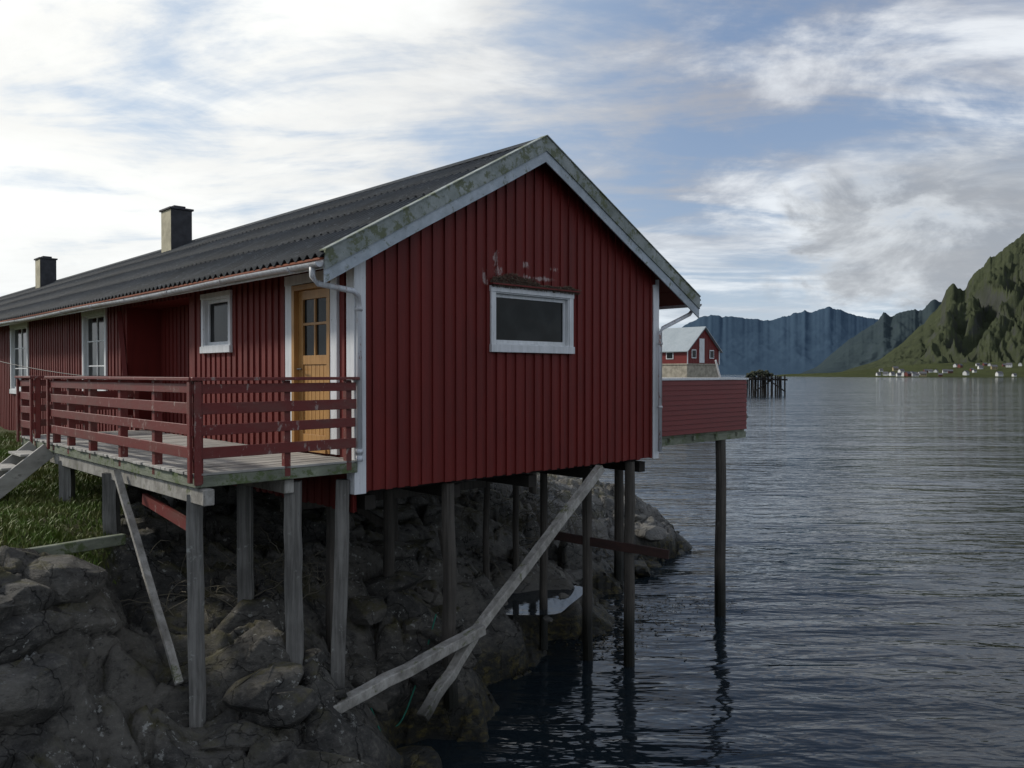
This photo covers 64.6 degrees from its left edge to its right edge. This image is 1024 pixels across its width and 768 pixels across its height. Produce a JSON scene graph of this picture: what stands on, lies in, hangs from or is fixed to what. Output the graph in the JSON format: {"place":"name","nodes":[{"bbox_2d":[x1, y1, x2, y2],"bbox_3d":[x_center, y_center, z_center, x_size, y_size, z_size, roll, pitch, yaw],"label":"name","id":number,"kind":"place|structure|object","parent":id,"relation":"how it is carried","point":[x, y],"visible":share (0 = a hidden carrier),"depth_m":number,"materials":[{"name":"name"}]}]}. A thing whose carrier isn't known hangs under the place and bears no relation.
{"place":"outdoors","nodes":[
{"label":"outdoors","id":0,"kind":"place"},
{"bbox_2d":[0,431,127,583],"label":"grass","id":1,"kind":"structure","parent":0,"point":[24,508],"depth_m":11.36,"materials":[{"name":"green plant"}]},
{"bbox_2d":[0,426,692,767],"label":"rocky ground","id":2,"kind":"structure","parent":0,"point":[126,705],"depth_m":10.88,"materials":[{"name":"grey stone"}]},
{"bbox_2d":[0,556,121,767],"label":"rock","id":3,"kind":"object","parent":2,"relation":"on","point":[70,590],"depth_m":8.04,"materials":[{"name":"grey stone"}]},
{"bbox_2d":[24,533,125,555],"bbox_3d":[-5.423,1.895,8.905,0.111,0.161,2.451,0,1,33],"label":"edging timber","id":4,"kind":"object","parent":2,"relation":"on","point":[75,546],"visible":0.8,"depth_m":9.46,"materials":[{"name":"grey wood"}]},
{"bbox_2d":[121,525,355,626],"bbox_3d":[-3.607,2.637,10.716,3.271,1.594,2.427,0,1,-28],"label":"dead shrub","id":5,"kind":"object","parent":2,"relation":"on","point":[219,588],"visible":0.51,"depth_m":10.51,"materials":[{"name":"brown plant"}]},
{"bbox_2d":[0,135,701,512],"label":"red fishing cabin","id":6,"kind":"object","parent":2,"relation":"on","point":[492,317],"visible":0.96,"depth_m":12.00,"materials":[{"name":"paint"}]},
{"bbox_2d":[9,322,28,393],"bbox_3d":[-13.156,-0.685,21.716,0.158,1.910,1.890,-1,1,-44],"label":"side window far","id":7,"kind":"structure","parent":6,"relation":"in","point":[19,333],"depth_m":21.97,"materials":[{"name":"white paint"}]},
{"bbox_2d":[0,361,83,375],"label":"utility cable","id":8,"kind":"object","parent":6,"relation":"attached to","point":[42,370],"visible":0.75,"depth_m":17.44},
{"bbox_2d":[81,308,107,397],"bbox_3d":[-8.790,-0.641,17.139,0.158,1.860,1.600,-1,1,-44],"label":"window","id":9,"kind":"structure","parent":6,"relation":"in","point":[94,322],"depth_m":17.28,"materials":[{"name":"white paint"}]},
{"bbox_2d":[200,290,232,353],"bbox_3d":[-4.618,-0.965,12.760,0.158,0.950,1.100,-1,1,-44],"label":"window","id":10,"kind":"structure","parent":6,"relation":"in","point":[216,307],"depth_m":12.82,"materials":[{"name":"white paint"}]},
{"bbox_2d":[291,281,329,453],"bbox_3d":[-2.600,-0.217,10.646,0.170,2.200,0.970,-1,1,-44],"label":"entrance door","id":11,"kind":"structure","parent":6,"relation":"in","point":[310,303],"depth_m":10.74,"materials":[{"name":"brown wood"}]},
{"bbox_2d":[490,285,574,353],"bbox_3d":[0.293,-0.930,12.022,1.740,0.940,0.158,-1,1,-44],"label":"gable window","id":12,"kind":"structure","parent":6,"relation":"in","point":[521,320],"depth_m":12.02,"materials":[{"name":"white paint"}]},
{"bbox_2d":[529,360,748,616],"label":"balcony","id":13,"kind":"structure","parent":6,"relation":"attached to","point":[695,410],"depth_m":16.64,"materials":[{"name":"red wood"}]},
{"bbox_2d":[58,460,669,727],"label":"wooden stilts","id":14,"kind":"object","parent":2,"relation":"on","point":[452,650],"visible":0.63,"depth_m":10.67,"materials":[{"name":"grey wood"}]},
{"bbox_2d":[14,376,359,684],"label":"wooden deck","id":15,"kind":"structure","parent":14,"relation":"on","point":[194,463],"depth_m":9.51,"materials":[{"name":"red wood"}]},
{"bbox_2d":[0,441,53,498],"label":"wooden steps","id":16,"kind":"structure","parent":15,"relation":"attached to","point":[23,462],"depth_m":12.26,"materials":[{"name":"grey wood"}]},
{"bbox_2d":[371,614,436,730],"bbox_3d":[-1.531,3.994,11.062,0.402,1.306,1.601,0,1,19],"label":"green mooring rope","id":17,"kind":"object","parent":2,"relation":"on","point":[413,689],"visible":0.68,"depth_m":11.18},
{"bbox_2d":[199,507,666,767],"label":"boulders","id":18,"kind":"object","parent":2,"relation":"on","point":[273,694],"visible":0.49,"depth_m":9.91,"materials":[{"name":"grey stone"}]},
{"bbox_2d":[431,477,647,582],"bbox_3d":[0.415,2.893,19.069,4.881,3.490,8.271,0,1,17],"label":"dead shrub","id":19,"kind":"object","parent":2,"relation":"on","point":[476,503],"visible":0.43,"depth_m":18.18,"materials":[{"name":"brown plant"}]},
{"bbox_2d":[504,592,623,620],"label":"pool stones","id":20,"kind":"object","parent":2,"relation":"on","point":[562,595],"visible":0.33,"depth_m":15.05,"materials":[{"name":"grey stone"}]},
{"bbox_2d":[0,0,1023,328],"label":"sky","id":21,"kind":"structure","parent":0,"point":[865,158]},
{"bbox_2d":[504,585,582,614],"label":"tide pool water","id":22,"kind":"structure","parent":0,"point":[525,603],"depth_m":14.83,"materials":[{"name":"grey liquid"}]},
{"bbox_2d":[397,374,1023,767],"bbox_3d":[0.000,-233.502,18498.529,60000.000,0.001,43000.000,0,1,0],"label":"sea water","id":23,"kind":"structure","parent":0,"point":[875,553],"depth_m":17.03,"materials":[{"name":"liquid"}]},
{"bbox_2d":[554,589,744,659],"bbox_3d":[2.863,4.768,16.527,3.431,0.027,5.651,1,1,41],"label":"seaweed","id":24,"kind":"object","parent":23,"relation":"on","point":[642,623],"visible":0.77,"depth_m":16.24,"materials":[{"name":"brown plant"}]},
{"bbox_2d":[744,369,787,395],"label":"old timber pier","id":25,"kind":"structure","parent":23,"relation":"in","point":[760,374],"depth_m":184.16,"materials":[{"name":"wood"}]},
{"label":"skerry","id":26,"kind":"object","parent":23,"relation":"in","visible":0},
{"bbox_2d":[659,326,722,377],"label":"red boathouse","id":27,"kind":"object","parent":26,"relation":"on","point":[691,352],"visible":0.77,"depth_m":102.14,"materials":[{"name":"wood"}]},
{"bbox_2d":[666,338,719,363],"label":"windows and trim","id":28,"kind":"structure","parent":27,"relation":"in","point":[669,355],"depth_m":101.97,"materials":[{"name":"white paint"}]},
{"bbox_2d":[683,307,877,373],"bbox_3d":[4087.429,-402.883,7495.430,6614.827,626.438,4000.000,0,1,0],"label":"mountain range","id":29,"kind":"structure","parent":0,"point":[799,342],"depth_m":6699.41,"materials":[{"name":"blue stone"}]},
{"bbox_2d":[800,299,941,373],"bbox_3d":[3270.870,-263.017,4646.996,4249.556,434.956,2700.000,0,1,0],"label":"mountain range","id":30,"kind":"structure","parent":0,"point":[883,335],"depth_m":4208.89,"materials":[{"name":"stone"}]},
{"bbox_2d":[773,362,1023,377],"bbox_3d":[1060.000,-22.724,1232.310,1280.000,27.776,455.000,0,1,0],"label":"foreshore land","id":31,"kind":"structure","parent":0,"point":[986,372],"depth_m":1265.96,"materials":[{"name":"green plant"}]},
{"bbox_2d":[892,366,898,370],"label":"village house","id":32,"kind":"structure","parent":31,"relation":"on","point":[895,368],"depth_m":1312.24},
{"bbox_2d":[904,371,911,376],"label":"village house","id":33,"kind":"structure","parent":31,"relation":"on","point":[908,373],"depth_m":1053.58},
{"bbox_2d":[920,371,926,375],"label":"village house","id":34,"kind":"structure","parent":31,"relation":"on","point":[923,373],"depth_m":1049.22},
{"bbox_2d":[990,365,997,369],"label":"village house","id":35,"kind":"structure","parent":31,"relation":"on","point":[994,367],"depth_m":1231.96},
{"bbox_2d":[995,371,1003,375],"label":"village house","id":36,"kind":"structure","parent":31,"relation":"on","point":[999,373],"depth_m":1068.48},
{"bbox_2d":[843,233,1023,371],"bbox_3d":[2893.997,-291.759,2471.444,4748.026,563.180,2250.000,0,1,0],"label":"mountain","id":37,"kind":"structure","parent":0,"point":[980,318],"depth_m":1982.48,"materials":[{"name":"green plant"}]}
]}

